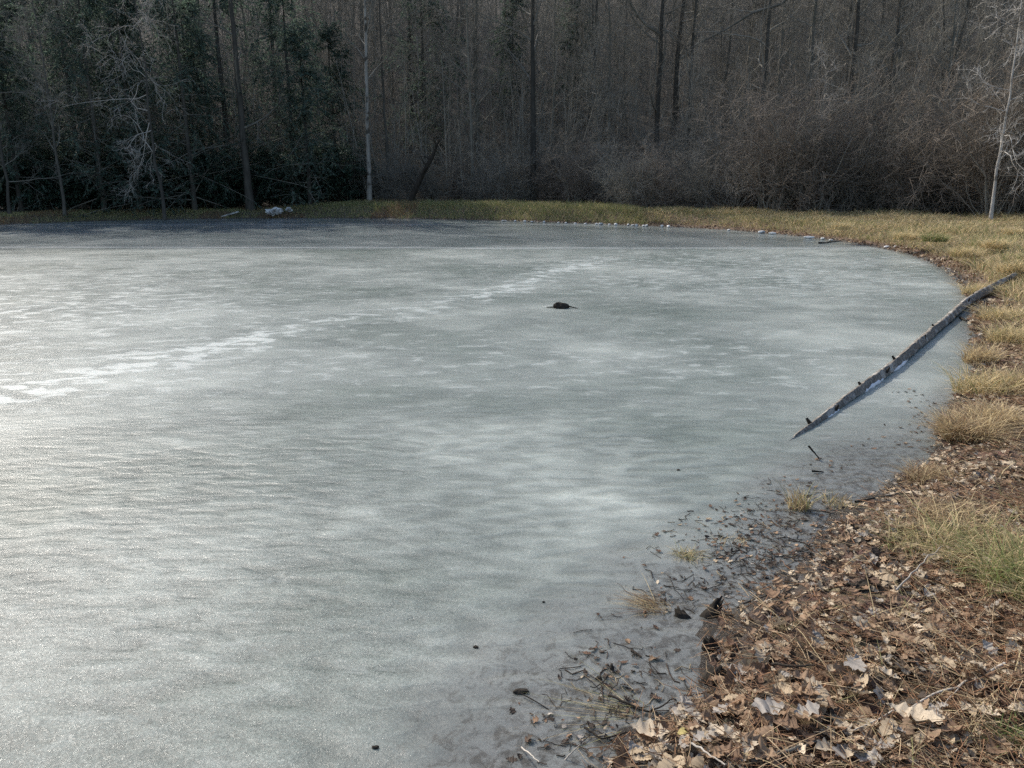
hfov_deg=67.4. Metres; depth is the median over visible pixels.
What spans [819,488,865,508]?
grass tussock
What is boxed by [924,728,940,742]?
fallen leaf
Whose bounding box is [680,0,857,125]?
bare tree
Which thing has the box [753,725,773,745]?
fallen leaf
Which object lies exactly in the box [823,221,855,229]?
grass tussock
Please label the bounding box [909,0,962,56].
bare tree
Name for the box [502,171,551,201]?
bare shrub
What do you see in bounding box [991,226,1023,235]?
grass tussock
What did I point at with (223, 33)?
bare tree
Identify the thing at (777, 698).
fallen leaf
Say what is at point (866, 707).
fallen leaf
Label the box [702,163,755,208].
bare shrub
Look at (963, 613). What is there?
fallen leaf
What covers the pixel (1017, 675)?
fallen leaf
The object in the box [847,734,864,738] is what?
fallen leaf
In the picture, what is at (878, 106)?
bare shrub
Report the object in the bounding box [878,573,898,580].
fallen leaf
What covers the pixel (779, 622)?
fallen leaf
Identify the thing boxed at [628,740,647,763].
fallen leaf
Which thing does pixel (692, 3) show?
bare tree
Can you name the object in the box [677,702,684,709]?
fallen leaf
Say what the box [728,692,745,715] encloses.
fallen leaf
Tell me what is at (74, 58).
bare tree
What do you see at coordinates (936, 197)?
bare shrub
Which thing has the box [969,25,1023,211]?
bare sapling
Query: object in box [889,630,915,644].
fallen leaf
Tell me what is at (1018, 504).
pine needles
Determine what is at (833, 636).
fallen leaf
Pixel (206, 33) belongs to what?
bare tree
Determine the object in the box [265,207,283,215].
white rock
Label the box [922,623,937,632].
fallen leaf
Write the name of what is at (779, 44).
bare tree
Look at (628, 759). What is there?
fallen leaf
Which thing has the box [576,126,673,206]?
bare shrub
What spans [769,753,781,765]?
fallen leaf
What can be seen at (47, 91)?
bare tree
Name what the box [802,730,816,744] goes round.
fallen leaf
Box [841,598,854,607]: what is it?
fallen leaf
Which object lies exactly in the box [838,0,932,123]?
bare tree
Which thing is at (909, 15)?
bare tree
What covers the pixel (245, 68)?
bare tree
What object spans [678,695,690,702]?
fallen leaf
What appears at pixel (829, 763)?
fallen leaf
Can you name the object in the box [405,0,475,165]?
bare tree
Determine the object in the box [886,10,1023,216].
bare shrub
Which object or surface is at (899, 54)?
bare tree
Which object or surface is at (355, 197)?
evergreen shrub
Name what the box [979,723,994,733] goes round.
fallen leaf
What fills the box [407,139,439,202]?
dead trunk
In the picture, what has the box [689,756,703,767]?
fallen leaf
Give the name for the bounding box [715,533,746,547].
grass tussock
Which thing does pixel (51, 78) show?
hemlock tree
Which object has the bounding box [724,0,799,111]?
bare tree
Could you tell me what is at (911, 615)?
fallen leaf
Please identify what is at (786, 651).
fallen leaf
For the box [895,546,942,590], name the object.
fallen stick
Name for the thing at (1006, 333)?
grass tussock
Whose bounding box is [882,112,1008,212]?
bare shrub
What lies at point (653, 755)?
fallen leaf
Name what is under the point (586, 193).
bare shrub
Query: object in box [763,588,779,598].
fallen leaf
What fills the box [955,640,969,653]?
fallen leaf
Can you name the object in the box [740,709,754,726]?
fallen leaf
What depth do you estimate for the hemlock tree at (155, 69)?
50.68 m
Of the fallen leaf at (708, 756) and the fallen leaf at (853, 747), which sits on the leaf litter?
the fallen leaf at (708, 756)
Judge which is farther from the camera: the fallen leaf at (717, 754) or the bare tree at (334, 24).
the bare tree at (334, 24)
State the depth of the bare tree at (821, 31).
57.65 m
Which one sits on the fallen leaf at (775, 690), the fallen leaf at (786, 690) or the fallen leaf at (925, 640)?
the fallen leaf at (786, 690)
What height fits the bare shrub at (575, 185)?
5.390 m
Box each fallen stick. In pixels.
[521,746,538,761]
[565,744,580,759]
[584,726,627,739]
[609,694,673,712]
[630,649,641,657]
[680,735,725,765]
[729,589,794,609]
[749,739,820,762]
[771,662,814,666]
[818,236,840,243]
[853,662,1005,730]
[855,489,926,502]
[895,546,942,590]
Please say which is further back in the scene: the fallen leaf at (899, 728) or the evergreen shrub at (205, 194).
the evergreen shrub at (205, 194)
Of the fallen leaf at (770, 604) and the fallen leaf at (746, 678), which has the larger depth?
the fallen leaf at (770, 604)
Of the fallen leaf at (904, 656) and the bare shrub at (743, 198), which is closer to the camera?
the fallen leaf at (904, 656)
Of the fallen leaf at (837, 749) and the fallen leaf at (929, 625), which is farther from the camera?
the fallen leaf at (929, 625)
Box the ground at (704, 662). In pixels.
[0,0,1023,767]
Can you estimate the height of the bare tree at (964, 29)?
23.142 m
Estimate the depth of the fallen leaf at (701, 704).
2.79 m
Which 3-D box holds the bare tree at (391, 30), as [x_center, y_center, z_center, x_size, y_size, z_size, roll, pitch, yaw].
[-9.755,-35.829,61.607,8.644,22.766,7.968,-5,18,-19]
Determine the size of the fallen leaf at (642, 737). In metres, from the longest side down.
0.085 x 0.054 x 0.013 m
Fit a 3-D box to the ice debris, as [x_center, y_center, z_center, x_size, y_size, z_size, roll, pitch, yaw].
[0.032,1.181,2.952,0.062,0.019,0.032,0,15,0]
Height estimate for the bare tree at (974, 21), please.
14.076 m
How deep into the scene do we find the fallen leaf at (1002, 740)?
2.39 m
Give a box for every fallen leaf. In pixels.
[614,737,623,749]
[614,744,633,767]
[623,734,630,748]
[623,753,642,762]
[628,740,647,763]
[629,747,646,754]
[632,718,671,736]
[632,753,653,760]
[635,730,658,743]
[643,742,666,753]
[648,746,662,759]
[654,716,672,733]
[656,758,678,767]
[663,752,671,758]
[673,755,684,767]
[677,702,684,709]
[677,727,689,734]
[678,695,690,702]
[678,735,689,747]
[683,719,701,730]
[684,698,698,715]
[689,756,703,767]
[690,699,706,707]
[690,725,707,742]
[691,710,706,723]
[693,730,704,740]
[698,752,726,758]
[700,708,716,721]
[702,692,718,705]
[705,730,718,741]
[708,722,723,733]
[708,733,725,740]
[710,675,723,681]
[713,703,727,713]
[713,745,728,756]
[714,741,741,757]
[722,694,737,700]
[723,724,742,743]
[724,664,742,685]
[728,663,745,674]
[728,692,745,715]
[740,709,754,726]
[741,664,754,670]
[742,730,760,751]
[742,737,758,752]
[743,673,754,680]
[746,624,756,634]
[748,735,775,759]
[751,610,762,619]
[751,696,785,714]
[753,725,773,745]
[754,645,767,662]
[755,637,769,648]
[759,641,774,649]
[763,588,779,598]
[766,603,780,607]
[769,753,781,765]
[770,696,785,703]
[772,576,783,586]
[772,619,793,626]
[772,682,792,693]
[772,686,782,698]
[773,710,788,714]
[773,712,798,728]
[775,644,791,658]
[775,651,792,660]
[781,671,792,676]
[783,703,795,716]
[783,755,796,765]
[790,681,799,694]
[791,668,813,682]
[792,710,819,721]
[793,700,819,716]
[795,681,819,694]
[801,676,822,687]
[801,682,817,700]
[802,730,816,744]
[809,636,832,648]
[809,696,837,708]
[811,710,824,721]
[812,629,824,644]
[812,643,820,647]
[814,618,828,625]
[814,737,834,751]
[816,692,827,714]
[820,687,829,698]
[822,634,838,641]
[822,749,836,758]
[822,759,840,767]
[826,664,834,671]
[831,711,849,724]
[831,736,842,743]
[832,743,847,758]
[833,663,845,675]
[835,721,852,736]
[836,677,854,686]
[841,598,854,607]
[842,595,858,606]
[843,672,860,687]
[844,654,866,671]
[845,688,873,694]
[845,742,864,757]
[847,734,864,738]
[847,739,866,751]
[848,605,857,615]
[849,747,882,765]
[850,628,861,632]
[851,705,872,718]
[853,616,869,632]
[853,673,868,692]
[854,750,865,756]
[857,714,871,732]
[858,727,877,742]
[859,618,876,629]
[859,663,882,673]
[865,718,877,725]
[873,613,891,620]
[873,685,884,703]
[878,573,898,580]
[878,666,900,678]
[879,717,897,736]
[880,712,887,721]
[883,692,892,698]
[886,701,941,721]
[887,733,899,743]
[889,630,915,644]
[889,720,905,732]
[899,698,924,706]
[899,716,916,734]
[900,649,916,658]
[900,663,923,674]
[906,612,920,618]
[914,729,924,743]
[919,637,929,643]
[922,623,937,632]
[922,698,929,708]
[923,607,933,612]
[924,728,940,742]
[926,551,943,560]
[927,586,940,591]
[927,703,940,716]
[928,615,939,622]
[928,704,944,724]
[930,655,955,668]
[934,622,945,630]
[938,629,946,636]
[941,717,968,730]
[943,731,954,743]
[944,731,959,742]
[948,624,959,629]
[953,582,964,586]
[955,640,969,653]
[959,612,974,617]
[960,700,972,709]
[964,587,974,595]
[964,669,979,688]
[966,661,988,672]
[967,705,976,717]
[968,687,981,694]
[970,663,994,678]
[975,702,1001,715]
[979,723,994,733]
[982,639,997,654]
[982,661,994,668]
[984,599,1000,607]
[984,674,1000,680]
[986,693,998,706]
[986,734,1012,753]
[998,736,1011,750]
[1005,640,1020,652]
[1008,701,1023,711]
[1012,669,1023,677]
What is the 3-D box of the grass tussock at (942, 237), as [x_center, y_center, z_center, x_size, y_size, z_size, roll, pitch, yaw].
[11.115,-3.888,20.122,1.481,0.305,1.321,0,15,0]
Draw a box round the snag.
[546,302,577,308]
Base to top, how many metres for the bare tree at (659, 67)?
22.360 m
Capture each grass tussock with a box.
[520,652,647,747]
[593,579,671,621]
[665,537,714,564]
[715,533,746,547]
[777,478,830,511]
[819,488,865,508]
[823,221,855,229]
[849,505,1005,566]
[874,479,1017,542]
[883,491,1023,598]
[885,456,982,488]
[886,229,922,239]
[897,401,1023,448]
[904,512,1023,613]
[917,231,957,241]
[930,394,1023,429]
[931,358,1023,397]
[934,244,987,257]
[943,278,1015,295]
[945,336,1011,365]
[957,299,1023,321]
[959,318,1023,345]
[964,702,1023,759]
[970,236,1019,248]
[974,362,1023,389]
[984,258,1023,273]
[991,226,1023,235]
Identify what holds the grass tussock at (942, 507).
on the ground at (704, 662)
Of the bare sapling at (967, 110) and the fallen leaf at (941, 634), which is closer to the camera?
the fallen leaf at (941, 634)
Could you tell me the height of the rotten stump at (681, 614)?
0.058 m
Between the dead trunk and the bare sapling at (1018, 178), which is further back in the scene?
the dead trunk
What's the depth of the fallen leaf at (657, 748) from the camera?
2.55 m
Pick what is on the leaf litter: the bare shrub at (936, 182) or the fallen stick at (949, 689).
the fallen stick at (949, 689)
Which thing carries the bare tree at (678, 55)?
on the ground at (704, 662)
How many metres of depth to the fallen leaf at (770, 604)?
3.32 m
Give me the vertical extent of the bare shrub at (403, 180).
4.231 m
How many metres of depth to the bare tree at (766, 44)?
42.66 m
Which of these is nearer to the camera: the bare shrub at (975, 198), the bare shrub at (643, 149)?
the bare shrub at (975, 198)
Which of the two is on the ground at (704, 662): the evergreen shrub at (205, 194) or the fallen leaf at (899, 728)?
the evergreen shrub at (205, 194)
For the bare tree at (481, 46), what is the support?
on the ground at (704, 662)
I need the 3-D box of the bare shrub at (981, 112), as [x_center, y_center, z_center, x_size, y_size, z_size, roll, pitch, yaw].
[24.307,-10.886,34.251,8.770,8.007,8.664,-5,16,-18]
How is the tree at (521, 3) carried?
on the ground at (704, 662)
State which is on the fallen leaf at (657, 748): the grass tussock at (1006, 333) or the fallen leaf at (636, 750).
the fallen leaf at (636, 750)
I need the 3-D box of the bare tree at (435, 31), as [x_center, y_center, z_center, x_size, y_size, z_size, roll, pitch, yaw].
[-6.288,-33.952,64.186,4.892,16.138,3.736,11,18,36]
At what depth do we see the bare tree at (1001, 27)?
45.51 m
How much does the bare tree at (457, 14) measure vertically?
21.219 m
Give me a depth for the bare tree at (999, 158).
27.70 m
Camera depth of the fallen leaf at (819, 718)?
2.56 m
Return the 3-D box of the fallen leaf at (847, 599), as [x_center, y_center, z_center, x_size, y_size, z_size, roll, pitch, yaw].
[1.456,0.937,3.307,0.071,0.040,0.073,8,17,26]
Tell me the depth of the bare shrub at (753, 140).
35.14 m
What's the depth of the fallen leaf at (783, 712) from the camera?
2.58 m
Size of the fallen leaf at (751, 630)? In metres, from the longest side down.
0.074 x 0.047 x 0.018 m
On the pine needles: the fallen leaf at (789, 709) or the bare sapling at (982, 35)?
the fallen leaf at (789, 709)
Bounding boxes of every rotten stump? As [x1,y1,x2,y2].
[674,606,690,618]
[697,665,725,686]
[699,596,723,618]
[701,636,719,653]
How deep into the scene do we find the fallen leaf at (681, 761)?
2.42 m
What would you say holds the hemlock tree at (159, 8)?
on the ground at (704, 662)
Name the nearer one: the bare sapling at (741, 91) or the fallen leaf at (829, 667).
the fallen leaf at (829, 667)
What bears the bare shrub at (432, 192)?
on the ground at (704, 662)
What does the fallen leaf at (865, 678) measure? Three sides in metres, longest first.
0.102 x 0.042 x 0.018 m
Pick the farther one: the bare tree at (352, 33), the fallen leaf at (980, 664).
the bare tree at (352, 33)
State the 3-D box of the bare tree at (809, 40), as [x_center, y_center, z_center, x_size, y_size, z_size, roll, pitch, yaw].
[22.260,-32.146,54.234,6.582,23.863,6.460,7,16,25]
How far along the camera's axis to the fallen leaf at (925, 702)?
2.60 m
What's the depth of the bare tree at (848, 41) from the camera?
55.42 m
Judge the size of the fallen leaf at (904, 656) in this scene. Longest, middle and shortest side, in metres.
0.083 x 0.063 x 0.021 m
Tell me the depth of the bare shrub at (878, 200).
35.73 m
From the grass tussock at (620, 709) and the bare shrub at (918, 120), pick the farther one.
the bare shrub at (918, 120)
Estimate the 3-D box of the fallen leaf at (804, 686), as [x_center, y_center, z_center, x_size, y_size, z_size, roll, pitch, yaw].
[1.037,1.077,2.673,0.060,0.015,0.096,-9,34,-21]
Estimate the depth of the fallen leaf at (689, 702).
2.74 m
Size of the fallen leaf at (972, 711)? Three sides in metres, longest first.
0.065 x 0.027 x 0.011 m
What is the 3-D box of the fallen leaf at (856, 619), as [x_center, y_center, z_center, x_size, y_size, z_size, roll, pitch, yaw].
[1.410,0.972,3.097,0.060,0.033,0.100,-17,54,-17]
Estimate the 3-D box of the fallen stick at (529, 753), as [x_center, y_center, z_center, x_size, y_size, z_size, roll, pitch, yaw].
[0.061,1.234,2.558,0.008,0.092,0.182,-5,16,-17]
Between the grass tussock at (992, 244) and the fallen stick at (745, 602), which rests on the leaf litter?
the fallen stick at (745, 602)
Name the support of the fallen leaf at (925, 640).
on the leaf litter
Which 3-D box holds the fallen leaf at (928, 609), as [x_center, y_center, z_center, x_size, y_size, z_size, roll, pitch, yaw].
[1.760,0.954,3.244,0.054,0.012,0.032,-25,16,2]
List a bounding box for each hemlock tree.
[0,0,67,209]
[0,0,92,211]
[0,0,94,148]
[0,70,56,207]
[1,0,158,210]
[10,0,190,217]
[32,0,194,208]
[55,0,202,217]
[59,0,221,164]
[92,0,266,216]
[118,0,242,208]
[146,0,300,206]
[206,0,338,150]
[210,0,350,208]
[250,12,347,206]
[288,11,383,199]
[369,0,503,199]
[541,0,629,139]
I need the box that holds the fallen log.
[788,272,1017,441]
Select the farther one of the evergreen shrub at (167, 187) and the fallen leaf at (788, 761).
the evergreen shrub at (167, 187)
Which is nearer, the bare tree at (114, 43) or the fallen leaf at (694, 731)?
the fallen leaf at (694, 731)
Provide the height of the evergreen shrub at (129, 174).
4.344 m
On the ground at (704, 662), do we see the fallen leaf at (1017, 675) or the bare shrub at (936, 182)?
the bare shrub at (936, 182)
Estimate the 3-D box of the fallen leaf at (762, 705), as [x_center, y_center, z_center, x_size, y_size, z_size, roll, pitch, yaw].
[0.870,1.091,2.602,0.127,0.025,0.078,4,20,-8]
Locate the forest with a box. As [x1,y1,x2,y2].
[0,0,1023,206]
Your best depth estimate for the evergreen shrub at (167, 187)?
42.68 m
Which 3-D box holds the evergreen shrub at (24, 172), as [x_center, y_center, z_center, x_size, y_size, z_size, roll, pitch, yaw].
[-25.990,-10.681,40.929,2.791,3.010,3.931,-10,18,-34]
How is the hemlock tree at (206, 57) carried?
on the ground at (704, 662)
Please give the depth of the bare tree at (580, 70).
52.44 m
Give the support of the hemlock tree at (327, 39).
on the ground at (704, 662)
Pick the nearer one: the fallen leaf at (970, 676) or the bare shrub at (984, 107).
the fallen leaf at (970, 676)
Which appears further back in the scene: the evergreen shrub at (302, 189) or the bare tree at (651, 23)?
the bare tree at (651, 23)
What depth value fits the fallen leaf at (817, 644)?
2.99 m
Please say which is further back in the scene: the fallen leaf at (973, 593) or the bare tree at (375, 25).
the bare tree at (375, 25)
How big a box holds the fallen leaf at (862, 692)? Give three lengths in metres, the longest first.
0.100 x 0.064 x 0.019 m
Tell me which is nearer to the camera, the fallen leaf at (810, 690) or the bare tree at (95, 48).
the fallen leaf at (810, 690)
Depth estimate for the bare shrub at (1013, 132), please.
30.02 m
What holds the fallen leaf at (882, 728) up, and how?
on the pine needles
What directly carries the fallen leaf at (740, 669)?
on the ground at (704, 662)
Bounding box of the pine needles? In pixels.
[577,313,1023,767]
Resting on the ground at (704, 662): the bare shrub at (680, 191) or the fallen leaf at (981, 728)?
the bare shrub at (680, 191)
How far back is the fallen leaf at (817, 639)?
3.04 m
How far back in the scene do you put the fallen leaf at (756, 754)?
2.41 m
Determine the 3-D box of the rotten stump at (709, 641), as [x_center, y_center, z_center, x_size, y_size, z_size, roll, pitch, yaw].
[0.844,1.090,3.211,0.104,0.092,0.065,0,15,0]
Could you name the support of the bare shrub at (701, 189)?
on the ground at (704, 662)
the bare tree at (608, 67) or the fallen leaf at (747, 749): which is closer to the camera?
the fallen leaf at (747, 749)
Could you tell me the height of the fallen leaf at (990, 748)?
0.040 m
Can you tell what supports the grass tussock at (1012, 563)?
on the ground at (704, 662)
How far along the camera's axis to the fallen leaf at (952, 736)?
2.45 m
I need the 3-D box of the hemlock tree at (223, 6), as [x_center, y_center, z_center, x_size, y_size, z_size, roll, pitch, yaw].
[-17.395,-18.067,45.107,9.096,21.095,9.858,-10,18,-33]
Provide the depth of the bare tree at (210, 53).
50.48 m
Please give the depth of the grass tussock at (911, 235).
20.79 m
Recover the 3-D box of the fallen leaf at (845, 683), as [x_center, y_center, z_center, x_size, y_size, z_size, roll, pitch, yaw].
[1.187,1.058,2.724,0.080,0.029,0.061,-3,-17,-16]
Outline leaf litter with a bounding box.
[506,216,1023,767]
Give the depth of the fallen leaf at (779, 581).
3.67 m
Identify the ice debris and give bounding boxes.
[513,688,527,693]
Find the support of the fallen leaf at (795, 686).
on the ground at (704, 662)
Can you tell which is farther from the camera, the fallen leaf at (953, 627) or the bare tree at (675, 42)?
the bare tree at (675, 42)
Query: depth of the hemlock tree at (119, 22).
39.13 m
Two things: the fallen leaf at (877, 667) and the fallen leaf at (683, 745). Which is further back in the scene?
the fallen leaf at (877, 667)
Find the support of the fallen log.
on the pond ice
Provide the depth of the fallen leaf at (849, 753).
2.41 m
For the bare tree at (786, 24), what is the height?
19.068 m
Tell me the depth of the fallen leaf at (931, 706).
2.57 m
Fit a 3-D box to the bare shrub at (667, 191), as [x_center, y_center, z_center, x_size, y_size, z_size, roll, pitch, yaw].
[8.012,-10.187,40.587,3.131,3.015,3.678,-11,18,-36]
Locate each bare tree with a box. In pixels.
[0,0,83,214]
[0,0,91,216]
[17,0,81,127]
[27,0,74,72]
[31,0,194,219]
[43,0,104,135]
[43,0,158,153]
[47,0,115,122]
[70,2,146,121]
[77,0,155,143]
[143,0,180,103]
[145,0,247,153]
[162,0,243,122]
[178,0,223,76]
[184,0,285,210]
[205,0,267,150]
[208,0,246,73]
[245,2,324,150]
[285,0,355,135]
[289,0,347,95]
[295,0,333,48]
[308,0,357,110]
[316,0,482,165]
[318,0,370,64]
[320,0,381,151]
[326,0,383,85]
[329,0,405,201]
[347,0,413,109]
[348,0,387,73]
[354,0,415,144]
[358,0,435,200]
[368,0,394,62]
[368,0,454,179]
[374,0,426,103]
[375,0,417,88]
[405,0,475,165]
[412,0,497,200]
[414,0,452,73]
[417,0,491,150]
[424,0,551,198]
[440,0,485,128]
[448,0,503,146]
[465,0,566,201]
[473,0,525,101]
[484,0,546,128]
[491,0,579,161]
[492,0,529,37]
[501,0,550,96]
[510,0,596,175]
[515,0,550,73]
[525,0,596,154]
[542,0,607,149]
[550,0,629,175]
[558,0,600,66]
[559,0,643,146]
[562,0,657,201]
[586,0,654,140]
[587,0,760,181]
[589,0,653,99]
[602,0,703,203]
[603,0,656,82]
[629,0,675,61]
[634,0,656,46]
[643,0,710,117]
[655,0,728,203]
[667,0,707,104]
[671,0,823,206]
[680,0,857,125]
[697,0,745,72]
[697,0,787,131]
[699,0,761,127]
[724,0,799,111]
[724,0,817,125]
[732,0,821,106]
[755,0,824,113]
[757,0,809,71]
[784,0,846,94]
[795,0,865,101]
[797,34,860,211]
[799,0,944,193]
[815,0,862,58]
[815,0,894,106]
[817,0,880,111]
[818,0,907,126]
[836,0,951,131]
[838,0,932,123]
[851,0,920,118]
[853,0,880,53]
[860,0,941,111]
[880,0,937,72]
[898,0,946,38]
[907,0,985,150]
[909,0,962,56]
[911,0,984,134]
[926,0,1005,103]
[932,1,1007,70]
[942,0,1023,218]
[957,0,1023,112]
[971,1,1016,54]
[981,0,1023,47]
[981,1,1023,99]
[990,5,1023,104]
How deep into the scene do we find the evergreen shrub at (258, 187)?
43.11 m
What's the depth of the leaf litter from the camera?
3.43 m
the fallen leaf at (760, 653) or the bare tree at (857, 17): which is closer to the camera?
the fallen leaf at (760, 653)
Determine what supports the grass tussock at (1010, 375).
on the ground at (704, 662)
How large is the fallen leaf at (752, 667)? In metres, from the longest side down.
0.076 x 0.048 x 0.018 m
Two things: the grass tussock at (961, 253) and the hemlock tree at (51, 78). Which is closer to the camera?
the grass tussock at (961, 253)
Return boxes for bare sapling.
[665,32,713,205]
[722,55,753,206]
[791,58,834,156]
[845,48,890,171]
[876,0,962,209]
[892,31,948,209]
[932,0,1007,211]
[934,65,991,211]
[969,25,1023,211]
[994,94,1023,213]
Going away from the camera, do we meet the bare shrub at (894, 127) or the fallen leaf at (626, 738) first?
the fallen leaf at (626, 738)
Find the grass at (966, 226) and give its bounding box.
[0,198,1023,767]
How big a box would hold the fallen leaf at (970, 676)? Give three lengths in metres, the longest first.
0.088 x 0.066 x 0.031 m
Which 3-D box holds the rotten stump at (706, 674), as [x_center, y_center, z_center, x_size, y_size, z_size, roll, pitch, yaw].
[0.793,1.134,3.014,0.110,0.067,0.107,10,18,32]
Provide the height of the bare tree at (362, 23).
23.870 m
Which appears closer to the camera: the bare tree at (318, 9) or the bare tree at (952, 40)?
the bare tree at (952, 40)
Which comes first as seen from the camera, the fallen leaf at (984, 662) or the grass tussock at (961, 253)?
the fallen leaf at (984, 662)
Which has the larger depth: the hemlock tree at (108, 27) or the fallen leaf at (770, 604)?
the hemlock tree at (108, 27)
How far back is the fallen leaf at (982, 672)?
2.70 m
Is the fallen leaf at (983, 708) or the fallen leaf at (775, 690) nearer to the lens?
the fallen leaf at (983, 708)
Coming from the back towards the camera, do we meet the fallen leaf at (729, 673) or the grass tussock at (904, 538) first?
the grass tussock at (904, 538)
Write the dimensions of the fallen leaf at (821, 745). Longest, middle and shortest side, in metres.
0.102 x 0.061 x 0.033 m
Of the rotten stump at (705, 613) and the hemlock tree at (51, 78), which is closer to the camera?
the rotten stump at (705, 613)
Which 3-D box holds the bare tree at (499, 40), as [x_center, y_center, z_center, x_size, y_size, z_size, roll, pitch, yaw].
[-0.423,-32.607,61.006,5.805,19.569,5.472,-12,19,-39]
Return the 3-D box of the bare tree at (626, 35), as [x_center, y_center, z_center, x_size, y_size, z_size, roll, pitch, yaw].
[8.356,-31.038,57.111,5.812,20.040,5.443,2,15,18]
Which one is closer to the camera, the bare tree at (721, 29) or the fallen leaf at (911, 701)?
the fallen leaf at (911, 701)
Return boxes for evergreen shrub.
[0,124,48,208]
[0,158,46,208]
[10,158,83,210]
[22,131,93,207]
[43,141,126,209]
[81,171,128,208]
[87,132,164,207]
[134,153,177,207]
[147,168,198,208]
[158,135,215,206]
[174,145,243,209]
[205,158,262,207]
[215,138,278,207]
[236,142,306,205]
[275,131,341,203]
[275,170,321,205]
[297,137,372,201]
[338,154,386,200]
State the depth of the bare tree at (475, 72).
44.42 m
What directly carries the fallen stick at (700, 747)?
on the pine needles
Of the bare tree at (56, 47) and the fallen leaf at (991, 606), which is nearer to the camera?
the fallen leaf at (991, 606)
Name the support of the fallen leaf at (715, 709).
on the leaf litter
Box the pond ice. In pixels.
[0,218,978,767]
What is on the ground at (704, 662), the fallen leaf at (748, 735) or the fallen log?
the fallen leaf at (748, 735)
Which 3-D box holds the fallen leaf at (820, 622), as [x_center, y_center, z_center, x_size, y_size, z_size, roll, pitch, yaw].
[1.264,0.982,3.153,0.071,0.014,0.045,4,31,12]
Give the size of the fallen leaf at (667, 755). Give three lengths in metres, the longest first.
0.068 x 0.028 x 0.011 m
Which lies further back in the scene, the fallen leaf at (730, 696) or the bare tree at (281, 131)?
the bare tree at (281, 131)
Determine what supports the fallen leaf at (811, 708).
on the pine needles
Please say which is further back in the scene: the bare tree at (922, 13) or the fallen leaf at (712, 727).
the bare tree at (922, 13)
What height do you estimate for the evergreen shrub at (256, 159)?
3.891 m
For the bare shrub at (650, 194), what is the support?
on the ground at (704, 662)
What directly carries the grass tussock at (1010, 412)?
on the ground at (704, 662)
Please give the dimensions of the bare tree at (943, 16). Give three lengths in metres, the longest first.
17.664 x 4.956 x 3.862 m
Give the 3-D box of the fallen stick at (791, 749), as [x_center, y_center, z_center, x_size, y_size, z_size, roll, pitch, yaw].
[0.873,1.165,2.438,0.269,0.026,0.026,-5,16,-18]
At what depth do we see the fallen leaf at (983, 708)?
2.54 m
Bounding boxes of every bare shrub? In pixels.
[354,141,450,201]
[359,164,401,200]
[398,162,464,201]
[428,154,479,200]
[457,166,496,201]
[459,133,547,201]
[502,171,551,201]
[509,141,578,201]
[529,116,611,203]
[539,100,680,201]
[561,134,662,203]
[566,173,604,201]
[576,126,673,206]
[582,108,692,203]
[606,132,692,208]
[630,120,758,207]
[637,164,696,206]
[650,137,749,209]
[666,30,879,211]
[671,133,782,208]
[676,173,736,206]
[700,105,831,208]
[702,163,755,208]
[715,167,771,207]
[727,51,954,211]
[735,113,899,210]
[737,88,916,213]
[767,46,975,210]
[781,189,816,207]
[782,78,901,208]
[824,151,896,211]
[828,118,952,211]
[835,118,973,213]
[844,93,964,162]
[846,86,968,210]
[850,176,909,209]
[878,133,977,210]
[881,20,1023,211]
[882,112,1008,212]
[885,127,1003,213]
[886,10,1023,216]
[895,128,966,210]
[913,119,1023,213]
[948,48,1022,135]
[950,67,1023,215]
[952,131,1023,215]
[999,141,1023,199]
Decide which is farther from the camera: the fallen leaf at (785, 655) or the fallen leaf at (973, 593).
the fallen leaf at (973, 593)
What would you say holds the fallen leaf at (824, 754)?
on the pine needles
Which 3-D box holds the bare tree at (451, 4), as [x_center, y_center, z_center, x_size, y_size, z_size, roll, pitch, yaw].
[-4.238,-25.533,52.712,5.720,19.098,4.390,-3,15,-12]
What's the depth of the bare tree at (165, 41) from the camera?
55.06 m
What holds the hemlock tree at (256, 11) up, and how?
on the ground at (704, 662)
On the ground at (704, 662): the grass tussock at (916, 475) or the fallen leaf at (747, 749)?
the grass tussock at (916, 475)
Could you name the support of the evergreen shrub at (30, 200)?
on the ground at (704, 662)
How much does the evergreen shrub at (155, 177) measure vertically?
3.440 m
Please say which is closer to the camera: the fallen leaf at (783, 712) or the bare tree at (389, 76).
the fallen leaf at (783, 712)
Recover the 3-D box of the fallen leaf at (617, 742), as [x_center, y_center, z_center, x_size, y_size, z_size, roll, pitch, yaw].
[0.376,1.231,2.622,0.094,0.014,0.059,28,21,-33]
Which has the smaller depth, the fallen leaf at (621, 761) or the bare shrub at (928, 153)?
the fallen leaf at (621, 761)
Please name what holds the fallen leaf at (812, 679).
on the fallen leaf at (798, 675)
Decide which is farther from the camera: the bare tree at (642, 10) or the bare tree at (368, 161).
the bare tree at (642, 10)
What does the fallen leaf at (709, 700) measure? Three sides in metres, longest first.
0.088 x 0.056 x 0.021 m
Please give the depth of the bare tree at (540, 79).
51.46 m
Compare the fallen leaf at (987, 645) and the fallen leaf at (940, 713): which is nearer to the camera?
the fallen leaf at (940, 713)
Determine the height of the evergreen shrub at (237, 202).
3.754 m
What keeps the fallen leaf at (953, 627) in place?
on the leaf litter
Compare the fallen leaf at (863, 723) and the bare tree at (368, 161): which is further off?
the bare tree at (368, 161)
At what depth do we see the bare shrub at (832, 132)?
36.55 m
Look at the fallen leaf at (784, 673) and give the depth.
2.84 m
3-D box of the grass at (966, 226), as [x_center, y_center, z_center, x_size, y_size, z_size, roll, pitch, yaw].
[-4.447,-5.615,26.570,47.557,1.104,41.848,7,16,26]
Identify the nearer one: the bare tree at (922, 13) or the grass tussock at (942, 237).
the grass tussock at (942, 237)

